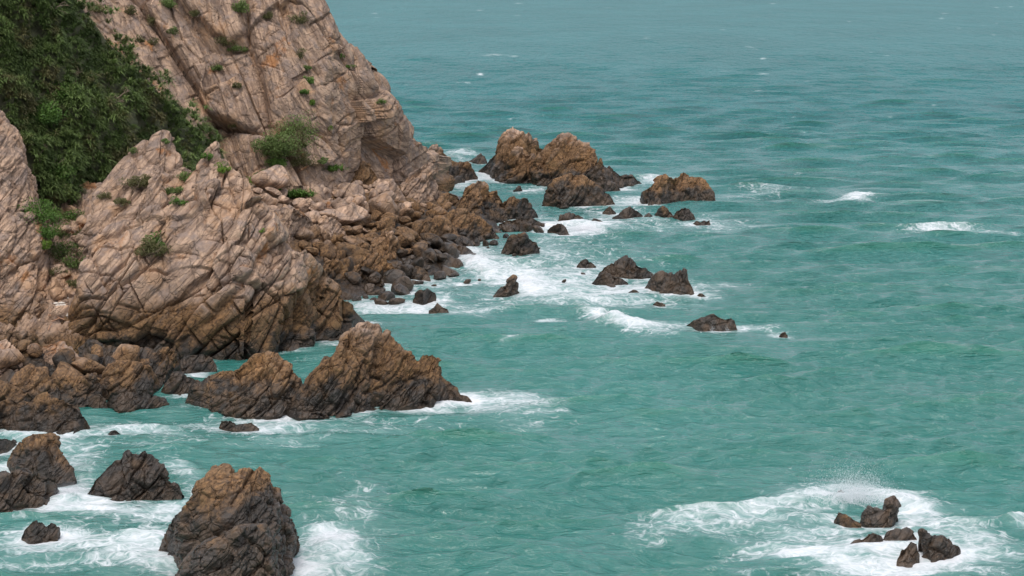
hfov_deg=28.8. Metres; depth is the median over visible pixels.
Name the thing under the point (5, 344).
shore boulder
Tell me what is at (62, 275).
rubble stone
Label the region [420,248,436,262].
wet stone
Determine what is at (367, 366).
island rock
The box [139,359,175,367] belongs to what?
shore stone
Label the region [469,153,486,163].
sea stack
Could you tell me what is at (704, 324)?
surf rock
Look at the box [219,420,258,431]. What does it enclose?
sea rock
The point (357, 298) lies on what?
wet stone
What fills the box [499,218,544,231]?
point rock
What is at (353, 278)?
wet stone
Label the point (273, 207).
boulder
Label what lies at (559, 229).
surf rock
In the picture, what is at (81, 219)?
rubble stone
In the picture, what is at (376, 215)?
boulder
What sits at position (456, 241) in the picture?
wet stone
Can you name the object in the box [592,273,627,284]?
surf rock
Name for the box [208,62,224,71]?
shrub
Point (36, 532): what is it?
sea rock
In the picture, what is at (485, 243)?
wet stone
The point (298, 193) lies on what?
grass clump
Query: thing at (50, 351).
shore boulder
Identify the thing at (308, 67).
shrub
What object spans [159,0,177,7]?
shrub
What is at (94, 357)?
shore stone
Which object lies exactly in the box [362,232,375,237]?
boulder
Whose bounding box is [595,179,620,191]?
sea stack
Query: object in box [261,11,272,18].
shrub
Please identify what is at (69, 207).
rubble stone
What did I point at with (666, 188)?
sea stack
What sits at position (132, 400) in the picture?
shore boulder
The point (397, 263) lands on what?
wet stone
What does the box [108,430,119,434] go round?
sea rock
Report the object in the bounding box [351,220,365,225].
boulder
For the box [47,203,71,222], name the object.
shrub
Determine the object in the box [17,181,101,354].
gully rubble slope
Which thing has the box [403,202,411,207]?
boulder
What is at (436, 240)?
wet stone
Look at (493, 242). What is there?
wet stone
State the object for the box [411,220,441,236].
beach boulder
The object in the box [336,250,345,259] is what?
boulder
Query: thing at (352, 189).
boulder
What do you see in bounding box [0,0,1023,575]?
sea
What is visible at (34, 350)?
shore stone
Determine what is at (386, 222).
boulder
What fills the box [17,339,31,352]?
shore stone
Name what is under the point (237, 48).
shrub
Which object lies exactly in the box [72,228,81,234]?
shrub
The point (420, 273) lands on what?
surf rock
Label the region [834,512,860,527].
reef rock
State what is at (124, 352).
shore stone
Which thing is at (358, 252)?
boulder
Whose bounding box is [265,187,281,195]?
boulder
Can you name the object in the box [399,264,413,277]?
wet stone
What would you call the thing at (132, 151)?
shrub
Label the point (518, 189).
sea stack
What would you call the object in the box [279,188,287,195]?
boulder
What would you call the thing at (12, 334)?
shore boulder
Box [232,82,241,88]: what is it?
shrub
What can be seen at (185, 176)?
shrub
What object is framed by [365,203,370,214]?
boulder
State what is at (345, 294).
wet stone
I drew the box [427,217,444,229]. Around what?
boulder
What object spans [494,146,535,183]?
sea stack
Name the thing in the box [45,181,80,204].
shrub
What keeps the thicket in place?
on the hillside
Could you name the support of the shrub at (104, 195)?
on the headland outcrop
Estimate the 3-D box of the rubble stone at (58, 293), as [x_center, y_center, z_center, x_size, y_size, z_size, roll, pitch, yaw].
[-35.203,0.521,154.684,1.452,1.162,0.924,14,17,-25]
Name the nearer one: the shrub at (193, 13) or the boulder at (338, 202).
the boulder at (338, 202)
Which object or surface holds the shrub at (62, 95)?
on the hillside
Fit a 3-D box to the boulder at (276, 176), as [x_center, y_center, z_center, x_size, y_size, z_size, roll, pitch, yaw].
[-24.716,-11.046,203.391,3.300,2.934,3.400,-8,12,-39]
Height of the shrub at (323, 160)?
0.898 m
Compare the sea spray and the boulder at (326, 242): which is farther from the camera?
the boulder at (326, 242)
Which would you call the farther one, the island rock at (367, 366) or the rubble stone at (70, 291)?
the rubble stone at (70, 291)
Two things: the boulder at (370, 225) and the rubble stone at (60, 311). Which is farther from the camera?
the boulder at (370, 225)
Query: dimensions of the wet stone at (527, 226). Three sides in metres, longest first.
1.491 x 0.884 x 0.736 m
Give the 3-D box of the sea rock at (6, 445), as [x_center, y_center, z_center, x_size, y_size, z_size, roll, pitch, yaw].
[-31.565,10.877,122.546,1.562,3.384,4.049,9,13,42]
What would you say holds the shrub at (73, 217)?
on the gully rubble slope
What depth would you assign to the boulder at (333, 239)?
192.79 m
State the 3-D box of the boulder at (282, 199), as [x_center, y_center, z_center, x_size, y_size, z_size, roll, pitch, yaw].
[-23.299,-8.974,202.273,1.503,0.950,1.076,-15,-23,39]
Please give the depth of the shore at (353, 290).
191.07 m
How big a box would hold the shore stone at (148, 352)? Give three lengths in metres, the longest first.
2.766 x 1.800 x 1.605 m
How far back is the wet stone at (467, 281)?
184.87 m
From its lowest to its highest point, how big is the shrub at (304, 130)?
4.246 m
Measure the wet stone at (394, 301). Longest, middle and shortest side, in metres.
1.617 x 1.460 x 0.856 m
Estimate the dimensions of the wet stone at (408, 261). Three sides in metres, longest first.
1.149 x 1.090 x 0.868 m
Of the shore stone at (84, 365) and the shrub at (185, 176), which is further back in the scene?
the shrub at (185, 176)
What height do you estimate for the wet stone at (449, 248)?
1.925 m
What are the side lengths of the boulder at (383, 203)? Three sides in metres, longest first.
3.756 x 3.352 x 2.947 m
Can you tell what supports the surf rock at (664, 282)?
in the sea
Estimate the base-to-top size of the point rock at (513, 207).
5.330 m
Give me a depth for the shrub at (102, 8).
206.76 m
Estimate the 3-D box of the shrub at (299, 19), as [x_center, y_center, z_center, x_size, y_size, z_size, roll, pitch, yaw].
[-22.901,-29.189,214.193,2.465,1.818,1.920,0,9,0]
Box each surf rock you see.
[411,266,430,281]
[413,288,436,304]
[429,303,448,313]
[457,246,472,254]
[493,274,518,296]
[501,232,539,255]
[547,224,568,234]
[558,212,582,220]
[577,259,595,267]
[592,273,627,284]
[598,255,653,278]
[602,206,615,214]
[612,206,642,218]
[645,268,693,294]
[653,301,664,306]
[654,206,672,217]
[672,208,694,220]
[686,314,736,331]
[693,220,710,225]
[779,332,787,337]
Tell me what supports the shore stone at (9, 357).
on the shore at (353, 290)
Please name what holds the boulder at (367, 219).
on the shore at (353, 290)
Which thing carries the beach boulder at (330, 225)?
on the shore at (353, 290)
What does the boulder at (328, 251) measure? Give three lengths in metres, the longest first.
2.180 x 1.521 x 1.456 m
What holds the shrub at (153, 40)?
on the sea cliff
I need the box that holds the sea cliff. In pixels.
[77,0,454,202]
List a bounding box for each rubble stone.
[49,279,61,291]
[50,287,67,300]
[51,264,70,278]
[51,305,69,321]
[54,225,71,234]
[64,205,80,216]
[65,285,75,296]
[70,235,77,242]
[76,215,86,225]
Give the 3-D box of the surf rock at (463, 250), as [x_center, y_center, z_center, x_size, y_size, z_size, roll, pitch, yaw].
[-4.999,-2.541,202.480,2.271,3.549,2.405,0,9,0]
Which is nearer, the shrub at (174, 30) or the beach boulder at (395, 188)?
the shrub at (174, 30)
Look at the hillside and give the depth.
172.24 m
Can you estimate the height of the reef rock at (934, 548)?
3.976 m
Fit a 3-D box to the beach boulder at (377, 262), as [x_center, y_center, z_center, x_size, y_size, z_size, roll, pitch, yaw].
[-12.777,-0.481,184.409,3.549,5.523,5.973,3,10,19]
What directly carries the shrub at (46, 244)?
on the side crag
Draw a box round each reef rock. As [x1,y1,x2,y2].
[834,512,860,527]
[850,533,882,543]
[860,495,900,527]
[883,527,916,540]
[896,542,919,567]
[918,528,960,562]
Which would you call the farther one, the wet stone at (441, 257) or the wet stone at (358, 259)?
the wet stone at (441, 257)
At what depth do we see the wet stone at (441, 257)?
194.19 m
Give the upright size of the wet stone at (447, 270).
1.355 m
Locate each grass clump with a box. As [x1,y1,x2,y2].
[277,187,322,198]
[291,137,310,148]
[323,162,347,172]
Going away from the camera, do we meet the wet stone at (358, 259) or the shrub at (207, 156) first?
the shrub at (207, 156)
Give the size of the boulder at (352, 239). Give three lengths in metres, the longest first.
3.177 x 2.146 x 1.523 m
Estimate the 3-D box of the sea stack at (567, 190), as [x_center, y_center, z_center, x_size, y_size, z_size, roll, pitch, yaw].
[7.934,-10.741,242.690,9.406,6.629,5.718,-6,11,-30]
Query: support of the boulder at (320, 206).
on the shore at (353, 290)
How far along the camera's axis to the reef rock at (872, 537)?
102.78 m
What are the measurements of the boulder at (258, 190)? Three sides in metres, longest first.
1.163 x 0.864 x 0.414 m
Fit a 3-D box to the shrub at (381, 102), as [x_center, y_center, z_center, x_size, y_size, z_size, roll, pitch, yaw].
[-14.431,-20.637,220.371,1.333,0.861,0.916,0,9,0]
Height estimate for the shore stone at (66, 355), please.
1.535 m
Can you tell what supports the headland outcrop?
on the shore at (353, 290)
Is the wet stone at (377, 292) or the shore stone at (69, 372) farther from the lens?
the wet stone at (377, 292)
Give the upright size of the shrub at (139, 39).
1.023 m
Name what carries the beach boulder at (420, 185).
on the shore at (353, 290)
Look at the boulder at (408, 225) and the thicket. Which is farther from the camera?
the boulder at (408, 225)
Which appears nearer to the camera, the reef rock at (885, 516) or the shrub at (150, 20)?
the reef rock at (885, 516)
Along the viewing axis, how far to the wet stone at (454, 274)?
189.00 m
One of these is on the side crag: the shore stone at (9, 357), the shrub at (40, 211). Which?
the shrub at (40, 211)
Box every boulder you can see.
[0,322,39,348]
[0,339,22,376]
[0,380,31,402]
[0,392,90,434]
[9,363,102,407]
[42,341,101,378]
[78,339,116,357]
[88,395,107,407]
[100,360,162,400]
[107,389,168,412]
[149,347,180,384]
[161,371,193,394]
[177,354,216,373]
[251,165,289,189]
[253,187,262,193]
[260,193,275,204]
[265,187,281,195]
[268,205,277,210]
[276,205,312,242]
[278,195,289,203]
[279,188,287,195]
[292,198,307,208]
[294,226,313,240]
[298,240,311,249]
[300,204,309,212]
[304,210,320,224]
[305,247,318,255]
[306,198,313,204]
[309,224,320,239]
[310,201,326,211]
[313,242,323,250]
[317,200,332,206]
[318,184,329,193]
[318,215,346,235]
[319,210,353,223]
[320,244,336,259]
[322,230,330,241]
[323,258,347,281]
[324,240,332,246]
[330,235,336,243]
[331,197,347,208]
[333,189,345,197]
[335,204,367,225]
[336,182,364,197]
[336,233,344,242]
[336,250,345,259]
[337,242,359,256]
[342,226,352,235]
[343,196,353,204]
[343,236,372,253]
[351,195,363,206]
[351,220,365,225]
[352,180,362,185]
[352,225,362,235]
[352,249,370,256]
[352,253,396,281]
[354,242,371,252]
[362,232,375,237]
[363,214,370,226]
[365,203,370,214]
[365,223,375,227]
[368,193,399,214]
[369,191,378,198]
[370,231,400,259]
[371,209,382,220]
[375,181,389,193]
[377,216,394,230]
[379,190,395,199]
[381,179,405,200]
[383,212,395,221]
[388,227,396,236]
[394,196,400,201]
[394,227,418,238]
[397,231,414,246]
[398,203,404,208]
[398,216,410,224]
[399,207,413,216]
[400,162,439,203]
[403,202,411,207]
[403,222,412,227]
[410,211,420,221]
[411,202,420,210]
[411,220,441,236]
[426,202,436,208]
[426,209,435,217]
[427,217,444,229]
[433,206,447,214]
[437,192,458,208]
[437,215,452,226]
[441,208,498,241]
[442,202,452,210]
[443,225,449,231]
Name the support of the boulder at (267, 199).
on the shore at (353, 290)
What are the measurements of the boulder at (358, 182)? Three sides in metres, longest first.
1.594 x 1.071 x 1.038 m
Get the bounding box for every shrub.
[17,196,63,226]
[30,100,67,126]
[34,222,61,239]
[41,239,52,249]
[43,80,83,104]
[45,157,77,182]
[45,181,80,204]
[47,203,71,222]
[48,237,85,261]
[48,266,70,274]
[52,222,70,238]
[61,208,83,224]
[61,255,80,269]
[66,279,76,286]
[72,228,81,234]
[87,0,108,12]
[96,191,111,199]
[113,197,130,206]
[118,173,162,188]
[124,5,137,15]
[128,147,138,154]
[134,34,144,42]
[134,237,173,257]
[142,230,164,245]
[147,11,157,24]
[147,37,158,45]
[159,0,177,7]
[161,138,169,145]
[164,186,183,194]
[166,26,178,34]
[169,195,187,206]
[172,171,192,182]
[189,10,199,16]
[200,151,213,160]
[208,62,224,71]
[213,36,236,47]
[214,161,232,172]
[227,42,247,52]
[229,0,249,12]
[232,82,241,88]
[250,128,303,158]
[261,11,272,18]
[265,157,287,166]
[269,110,321,147]
[287,11,310,23]
[289,150,321,167]
[294,48,306,58]
[300,89,309,94]
[303,65,311,70]
[303,74,314,83]
[309,100,317,105]
[317,157,328,164]
[376,98,386,104]
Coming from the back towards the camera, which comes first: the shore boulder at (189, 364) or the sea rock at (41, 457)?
the shore boulder at (189, 364)
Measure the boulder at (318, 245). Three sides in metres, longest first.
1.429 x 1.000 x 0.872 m
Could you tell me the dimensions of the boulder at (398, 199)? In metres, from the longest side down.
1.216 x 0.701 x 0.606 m
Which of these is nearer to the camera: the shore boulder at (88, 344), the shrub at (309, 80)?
the shore boulder at (88, 344)
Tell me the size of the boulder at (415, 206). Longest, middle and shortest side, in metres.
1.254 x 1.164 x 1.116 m
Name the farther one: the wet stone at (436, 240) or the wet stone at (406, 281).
the wet stone at (436, 240)
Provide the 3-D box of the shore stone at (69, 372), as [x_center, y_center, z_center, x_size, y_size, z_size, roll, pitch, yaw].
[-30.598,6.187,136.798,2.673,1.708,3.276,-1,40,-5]
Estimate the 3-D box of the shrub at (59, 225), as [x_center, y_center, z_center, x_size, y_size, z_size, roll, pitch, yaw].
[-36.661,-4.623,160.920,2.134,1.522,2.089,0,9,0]
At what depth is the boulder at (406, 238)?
195.42 m
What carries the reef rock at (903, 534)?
in the sea
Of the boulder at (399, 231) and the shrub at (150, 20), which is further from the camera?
the shrub at (150, 20)
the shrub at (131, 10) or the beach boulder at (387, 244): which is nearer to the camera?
the beach boulder at (387, 244)
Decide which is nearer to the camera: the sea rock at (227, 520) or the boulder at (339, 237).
the sea rock at (227, 520)
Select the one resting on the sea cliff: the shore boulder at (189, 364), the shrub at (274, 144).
the shrub at (274, 144)
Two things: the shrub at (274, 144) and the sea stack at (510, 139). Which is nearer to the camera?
the shrub at (274, 144)
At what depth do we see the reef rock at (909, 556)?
100.16 m
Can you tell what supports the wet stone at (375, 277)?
on the shore at (353, 290)
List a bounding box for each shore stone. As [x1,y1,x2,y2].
[0,348,24,369]
[0,369,15,382]
[9,365,19,370]
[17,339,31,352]
[27,343,42,357]
[50,362,83,383]
[52,348,74,367]
[71,357,105,374]
[83,353,98,361]
[91,344,103,357]
[103,356,115,366]
[111,344,139,360]
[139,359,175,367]
[140,347,155,358]
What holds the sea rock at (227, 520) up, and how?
in the sea
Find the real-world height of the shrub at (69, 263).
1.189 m
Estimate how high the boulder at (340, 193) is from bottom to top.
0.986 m
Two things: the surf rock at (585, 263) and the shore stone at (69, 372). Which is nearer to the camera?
the shore stone at (69, 372)
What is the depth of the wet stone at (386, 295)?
175.88 m
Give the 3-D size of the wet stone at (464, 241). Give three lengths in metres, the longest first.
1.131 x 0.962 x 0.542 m
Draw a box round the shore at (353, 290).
[0,183,503,376]
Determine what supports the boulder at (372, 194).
on the shore at (353, 290)
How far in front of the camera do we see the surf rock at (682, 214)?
230.38 m
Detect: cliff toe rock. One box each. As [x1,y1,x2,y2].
[350,161,376,185]
[426,144,477,180]
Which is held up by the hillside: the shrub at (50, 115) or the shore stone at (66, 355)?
the shrub at (50, 115)
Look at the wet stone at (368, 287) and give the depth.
180.05 m
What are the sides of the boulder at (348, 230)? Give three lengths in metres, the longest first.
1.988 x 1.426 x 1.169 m
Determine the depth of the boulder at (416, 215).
208.93 m
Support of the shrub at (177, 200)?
on the headland outcrop
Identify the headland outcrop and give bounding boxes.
[61,129,364,360]
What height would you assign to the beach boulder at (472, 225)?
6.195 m
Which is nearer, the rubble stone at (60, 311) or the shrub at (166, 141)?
the rubble stone at (60, 311)
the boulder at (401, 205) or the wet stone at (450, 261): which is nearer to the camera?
the wet stone at (450, 261)
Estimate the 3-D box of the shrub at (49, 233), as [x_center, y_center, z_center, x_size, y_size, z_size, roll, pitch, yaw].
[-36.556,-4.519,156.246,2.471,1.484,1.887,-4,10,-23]
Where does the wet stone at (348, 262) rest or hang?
on the shore at (353, 290)
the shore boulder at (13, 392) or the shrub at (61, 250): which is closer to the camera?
the shore boulder at (13, 392)
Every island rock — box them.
[185,351,302,419]
[286,321,471,420]
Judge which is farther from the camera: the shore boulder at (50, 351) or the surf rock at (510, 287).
the surf rock at (510, 287)
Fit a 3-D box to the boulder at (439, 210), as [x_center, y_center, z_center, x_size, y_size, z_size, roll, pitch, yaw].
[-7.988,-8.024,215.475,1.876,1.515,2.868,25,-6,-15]
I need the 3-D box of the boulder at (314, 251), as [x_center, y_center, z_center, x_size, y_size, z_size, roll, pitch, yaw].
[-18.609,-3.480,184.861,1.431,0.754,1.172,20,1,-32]
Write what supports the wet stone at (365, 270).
on the shore at (353, 290)
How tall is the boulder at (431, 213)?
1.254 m
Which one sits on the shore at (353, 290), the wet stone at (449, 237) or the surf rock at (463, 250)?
the wet stone at (449, 237)
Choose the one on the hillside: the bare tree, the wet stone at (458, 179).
the bare tree
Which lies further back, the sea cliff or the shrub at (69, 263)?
the sea cliff
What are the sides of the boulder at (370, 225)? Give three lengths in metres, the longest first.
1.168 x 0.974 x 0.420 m
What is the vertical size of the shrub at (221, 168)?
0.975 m
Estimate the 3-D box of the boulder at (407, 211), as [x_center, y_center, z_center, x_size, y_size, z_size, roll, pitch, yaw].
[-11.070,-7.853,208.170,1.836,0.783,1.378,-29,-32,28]
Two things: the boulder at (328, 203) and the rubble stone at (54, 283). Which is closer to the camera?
the rubble stone at (54, 283)
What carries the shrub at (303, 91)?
on the sea cliff
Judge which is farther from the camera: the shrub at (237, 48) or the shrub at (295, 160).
the shrub at (237, 48)
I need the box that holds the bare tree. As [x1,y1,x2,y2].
[110,87,128,102]
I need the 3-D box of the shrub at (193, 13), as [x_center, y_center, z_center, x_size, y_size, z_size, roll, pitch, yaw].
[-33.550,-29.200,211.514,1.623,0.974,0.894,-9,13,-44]
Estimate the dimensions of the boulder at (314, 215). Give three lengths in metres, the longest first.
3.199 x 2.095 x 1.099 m
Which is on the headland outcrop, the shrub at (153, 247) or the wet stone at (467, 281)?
the shrub at (153, 247)
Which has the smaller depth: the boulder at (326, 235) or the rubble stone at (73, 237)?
the rubble stone at (73, 237)
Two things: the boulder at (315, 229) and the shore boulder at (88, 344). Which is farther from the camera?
the boulder at (315, 229)
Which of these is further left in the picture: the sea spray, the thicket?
the thicket
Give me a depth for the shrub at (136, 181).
156.62 m
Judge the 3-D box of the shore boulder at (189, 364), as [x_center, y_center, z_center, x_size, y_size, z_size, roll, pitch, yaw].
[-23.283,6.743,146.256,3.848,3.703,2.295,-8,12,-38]
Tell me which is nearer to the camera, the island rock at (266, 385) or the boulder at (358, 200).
the island rock at (266, 385)
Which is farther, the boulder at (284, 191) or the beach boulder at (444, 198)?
the beach boulder at (444, 198)
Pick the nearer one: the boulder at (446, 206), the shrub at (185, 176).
the shrub at (185, 176)
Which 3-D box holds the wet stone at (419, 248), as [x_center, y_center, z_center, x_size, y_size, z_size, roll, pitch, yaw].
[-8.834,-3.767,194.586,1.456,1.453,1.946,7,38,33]
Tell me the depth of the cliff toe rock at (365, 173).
220.81 m
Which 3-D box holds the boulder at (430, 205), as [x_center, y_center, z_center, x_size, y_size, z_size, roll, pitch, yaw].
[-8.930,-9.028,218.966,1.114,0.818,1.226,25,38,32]
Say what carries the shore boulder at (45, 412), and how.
on the shore at (353, 290)
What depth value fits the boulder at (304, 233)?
188.86 m
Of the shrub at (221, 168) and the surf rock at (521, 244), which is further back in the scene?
the surf rock at (521, 244)
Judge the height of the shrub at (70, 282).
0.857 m
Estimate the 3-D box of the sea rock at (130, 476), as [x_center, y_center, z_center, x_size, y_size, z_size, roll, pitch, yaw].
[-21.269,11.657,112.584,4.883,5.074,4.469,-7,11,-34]
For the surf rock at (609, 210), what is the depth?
235.48 m
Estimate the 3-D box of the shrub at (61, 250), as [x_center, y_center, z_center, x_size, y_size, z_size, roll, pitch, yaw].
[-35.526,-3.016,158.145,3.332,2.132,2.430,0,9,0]
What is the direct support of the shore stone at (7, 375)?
on the shore at (353, 290)
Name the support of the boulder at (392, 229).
on the shore at (353, 290)
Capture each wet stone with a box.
[341,256,354,271]
[341,291,352,299]
[344,271,361,284]
[352,295,361,300]
[353,255,365,264]
[360,266,374,276]
[363,283,374,292]
[368,271,381,284]
[369,288,384,294]
[374,298,387,304]
[378,291,394,300]
[381,269,405,283]
[388,298,404,304]
[390,261,402,265]
[391,276,413,291]
[391,283,410,294]
[396,249,407,257]
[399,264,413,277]
[402,259,412,264]
[410,257,423,267]
[413,241,427,257]
[420,233,442,247]
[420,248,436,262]
[433,271,445,279]
[436,253,448,261]
[438,253,454,266]
[440,233,456,240]
[440,242,458,257]
[441,265,457,275]
[448,272,459,276]
[452,258,463,267]
[453,235,473,246]
[454,176,461,184]
[461,238,468,244]
[463,279,470,283]
[482,240,488,245]
[489,240,498,245]
[501,224,513,232]
[512,224,519,231]
[524,223,530,229]
[533,225,543,232]
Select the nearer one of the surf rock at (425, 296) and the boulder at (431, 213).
the surf rock at (425, 296)
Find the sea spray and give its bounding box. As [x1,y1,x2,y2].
[806,459,903,505]
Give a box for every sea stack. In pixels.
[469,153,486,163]
[478,127,542,178]
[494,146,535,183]
[513,186,521,191]
[529,132,597,185]
[542,173,614,208]
[586,158,641,187]
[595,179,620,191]
[640,172,715,205]
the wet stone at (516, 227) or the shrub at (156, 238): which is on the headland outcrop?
the shrub at (156, 238)
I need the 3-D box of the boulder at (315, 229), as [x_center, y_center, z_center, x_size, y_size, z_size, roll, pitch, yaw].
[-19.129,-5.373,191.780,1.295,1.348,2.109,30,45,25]
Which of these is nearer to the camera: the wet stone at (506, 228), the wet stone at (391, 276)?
the wet stone at (391, 276)
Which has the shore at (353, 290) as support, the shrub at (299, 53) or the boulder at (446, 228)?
the boulder at (446, 228)
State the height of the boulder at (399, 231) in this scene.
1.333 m
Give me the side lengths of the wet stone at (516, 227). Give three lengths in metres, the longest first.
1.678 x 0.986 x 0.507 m
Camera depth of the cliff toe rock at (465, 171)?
270.07 m
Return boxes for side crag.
[0,110,53,326]
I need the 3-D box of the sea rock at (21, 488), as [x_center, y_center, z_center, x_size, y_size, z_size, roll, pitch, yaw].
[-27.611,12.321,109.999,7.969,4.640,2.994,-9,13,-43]
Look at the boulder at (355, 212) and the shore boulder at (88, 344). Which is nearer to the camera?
the shore boulder at (88, 344)
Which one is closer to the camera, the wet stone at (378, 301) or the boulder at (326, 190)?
the wet stone at (378, 301)
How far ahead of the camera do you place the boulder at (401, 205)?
213.83 m
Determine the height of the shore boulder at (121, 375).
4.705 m
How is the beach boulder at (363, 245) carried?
on the shore at (353, 290)
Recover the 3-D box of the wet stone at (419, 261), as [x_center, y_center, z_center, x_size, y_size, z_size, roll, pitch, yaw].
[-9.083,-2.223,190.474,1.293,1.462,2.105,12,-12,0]
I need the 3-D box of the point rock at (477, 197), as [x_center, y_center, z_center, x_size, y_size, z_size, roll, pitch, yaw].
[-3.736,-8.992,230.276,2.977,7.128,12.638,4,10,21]
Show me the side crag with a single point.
(25, 261)
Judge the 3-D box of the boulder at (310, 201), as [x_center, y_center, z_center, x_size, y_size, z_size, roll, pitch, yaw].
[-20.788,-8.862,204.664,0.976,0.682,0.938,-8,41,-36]
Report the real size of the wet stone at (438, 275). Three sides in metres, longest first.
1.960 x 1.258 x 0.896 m
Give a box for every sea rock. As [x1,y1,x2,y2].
[0,439,16,453]
[0,467,58,512]
[7,433,76,486]
[21,520,60,543]
[88,450,183,500]
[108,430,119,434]
[158,463,299,575]
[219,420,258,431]
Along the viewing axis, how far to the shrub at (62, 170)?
164.46 m
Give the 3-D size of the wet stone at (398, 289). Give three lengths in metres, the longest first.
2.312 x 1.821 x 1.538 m
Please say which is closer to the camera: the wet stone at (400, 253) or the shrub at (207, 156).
the shrub at (207, 156)
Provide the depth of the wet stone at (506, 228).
220.69 m
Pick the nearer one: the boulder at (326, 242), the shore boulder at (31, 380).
the shore boulder at (31, 380)
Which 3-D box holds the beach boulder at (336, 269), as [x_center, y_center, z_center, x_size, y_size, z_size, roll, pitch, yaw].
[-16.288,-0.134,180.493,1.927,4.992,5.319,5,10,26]
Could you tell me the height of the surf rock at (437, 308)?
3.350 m
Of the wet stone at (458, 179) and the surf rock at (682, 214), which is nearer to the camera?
the surf rock at (682, 214)
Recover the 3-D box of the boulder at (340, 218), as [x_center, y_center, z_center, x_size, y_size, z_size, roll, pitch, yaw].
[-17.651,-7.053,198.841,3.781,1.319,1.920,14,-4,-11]
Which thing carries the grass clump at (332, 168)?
on the sea cliff
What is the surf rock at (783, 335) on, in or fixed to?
in the sea
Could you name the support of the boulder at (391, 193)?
on the shore at (353, 290)
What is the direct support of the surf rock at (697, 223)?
in the sea
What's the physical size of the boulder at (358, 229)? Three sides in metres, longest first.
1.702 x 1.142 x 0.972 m
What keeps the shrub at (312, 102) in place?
on the sea cliff
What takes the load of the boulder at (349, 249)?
on the shore at (353, 290)
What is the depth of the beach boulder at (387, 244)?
192.41 m
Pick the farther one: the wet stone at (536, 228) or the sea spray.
the wet stone at (536, 228)
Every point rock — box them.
[455,181,502,214]
[485,196,537,222]
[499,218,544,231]
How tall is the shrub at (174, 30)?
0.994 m
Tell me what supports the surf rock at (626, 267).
in the sea
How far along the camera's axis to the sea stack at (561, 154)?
264.52 m
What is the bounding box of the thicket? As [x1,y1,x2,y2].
[0,0,229,205]
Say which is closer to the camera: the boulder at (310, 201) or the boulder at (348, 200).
the boulder at (310, 201)
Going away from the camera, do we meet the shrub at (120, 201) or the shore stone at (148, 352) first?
the shore stone at (148, 352)
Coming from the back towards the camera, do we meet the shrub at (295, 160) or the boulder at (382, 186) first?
the boulder at (382, 186)
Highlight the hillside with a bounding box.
[0,0,223,213]
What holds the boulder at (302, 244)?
on the shore at (353, 290)
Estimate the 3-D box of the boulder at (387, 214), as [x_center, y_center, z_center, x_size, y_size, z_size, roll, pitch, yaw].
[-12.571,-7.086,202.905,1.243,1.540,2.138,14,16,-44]
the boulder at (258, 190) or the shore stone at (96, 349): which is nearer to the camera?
the shore stone at (96, 349)
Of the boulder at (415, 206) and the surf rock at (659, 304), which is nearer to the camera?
the surf rock at (659, 304)
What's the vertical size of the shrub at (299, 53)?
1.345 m
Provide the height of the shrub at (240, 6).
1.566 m
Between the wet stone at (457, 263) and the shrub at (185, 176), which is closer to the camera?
the shrub at (185, 176)
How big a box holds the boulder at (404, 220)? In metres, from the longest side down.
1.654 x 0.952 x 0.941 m
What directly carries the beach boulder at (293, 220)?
on the shore at (353, 290)
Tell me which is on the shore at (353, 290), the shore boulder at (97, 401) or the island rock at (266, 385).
the shore boulder at (97, 401)
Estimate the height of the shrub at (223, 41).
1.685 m
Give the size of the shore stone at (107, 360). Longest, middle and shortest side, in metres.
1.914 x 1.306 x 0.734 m
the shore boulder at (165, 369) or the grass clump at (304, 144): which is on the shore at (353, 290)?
the shore boulder at (165, 369)
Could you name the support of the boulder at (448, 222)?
on the shore at (353, 290)
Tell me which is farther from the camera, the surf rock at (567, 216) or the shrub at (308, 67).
the surf rock at (567, 216)
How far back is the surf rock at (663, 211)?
231.89 m
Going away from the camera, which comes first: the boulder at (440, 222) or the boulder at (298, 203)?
the boulder at (298, 203)
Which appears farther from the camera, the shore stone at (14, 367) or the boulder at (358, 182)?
the boulder at (358, 182)
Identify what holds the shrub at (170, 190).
on the headland outcrop
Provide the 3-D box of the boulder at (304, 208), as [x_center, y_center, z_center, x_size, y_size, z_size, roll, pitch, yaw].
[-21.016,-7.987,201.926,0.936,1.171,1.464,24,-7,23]
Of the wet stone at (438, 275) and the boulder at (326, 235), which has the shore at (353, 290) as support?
the boulder at (326, 235)
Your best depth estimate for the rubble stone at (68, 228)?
160.63 m
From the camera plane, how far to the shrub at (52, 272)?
156.06 m
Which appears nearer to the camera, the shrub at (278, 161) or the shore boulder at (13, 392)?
the shore boulder at (13, 392)
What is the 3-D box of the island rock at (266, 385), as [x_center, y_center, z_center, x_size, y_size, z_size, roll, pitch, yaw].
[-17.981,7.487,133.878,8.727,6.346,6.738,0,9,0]
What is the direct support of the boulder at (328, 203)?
on the shore at (353, 290)
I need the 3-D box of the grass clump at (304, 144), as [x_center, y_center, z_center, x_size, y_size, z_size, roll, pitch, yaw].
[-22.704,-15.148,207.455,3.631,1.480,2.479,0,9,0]
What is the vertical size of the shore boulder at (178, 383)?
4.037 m
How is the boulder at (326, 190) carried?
on the shore at (353, 290)
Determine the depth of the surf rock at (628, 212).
231.22 m
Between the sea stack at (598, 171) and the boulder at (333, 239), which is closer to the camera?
the boulder at (333, 239)

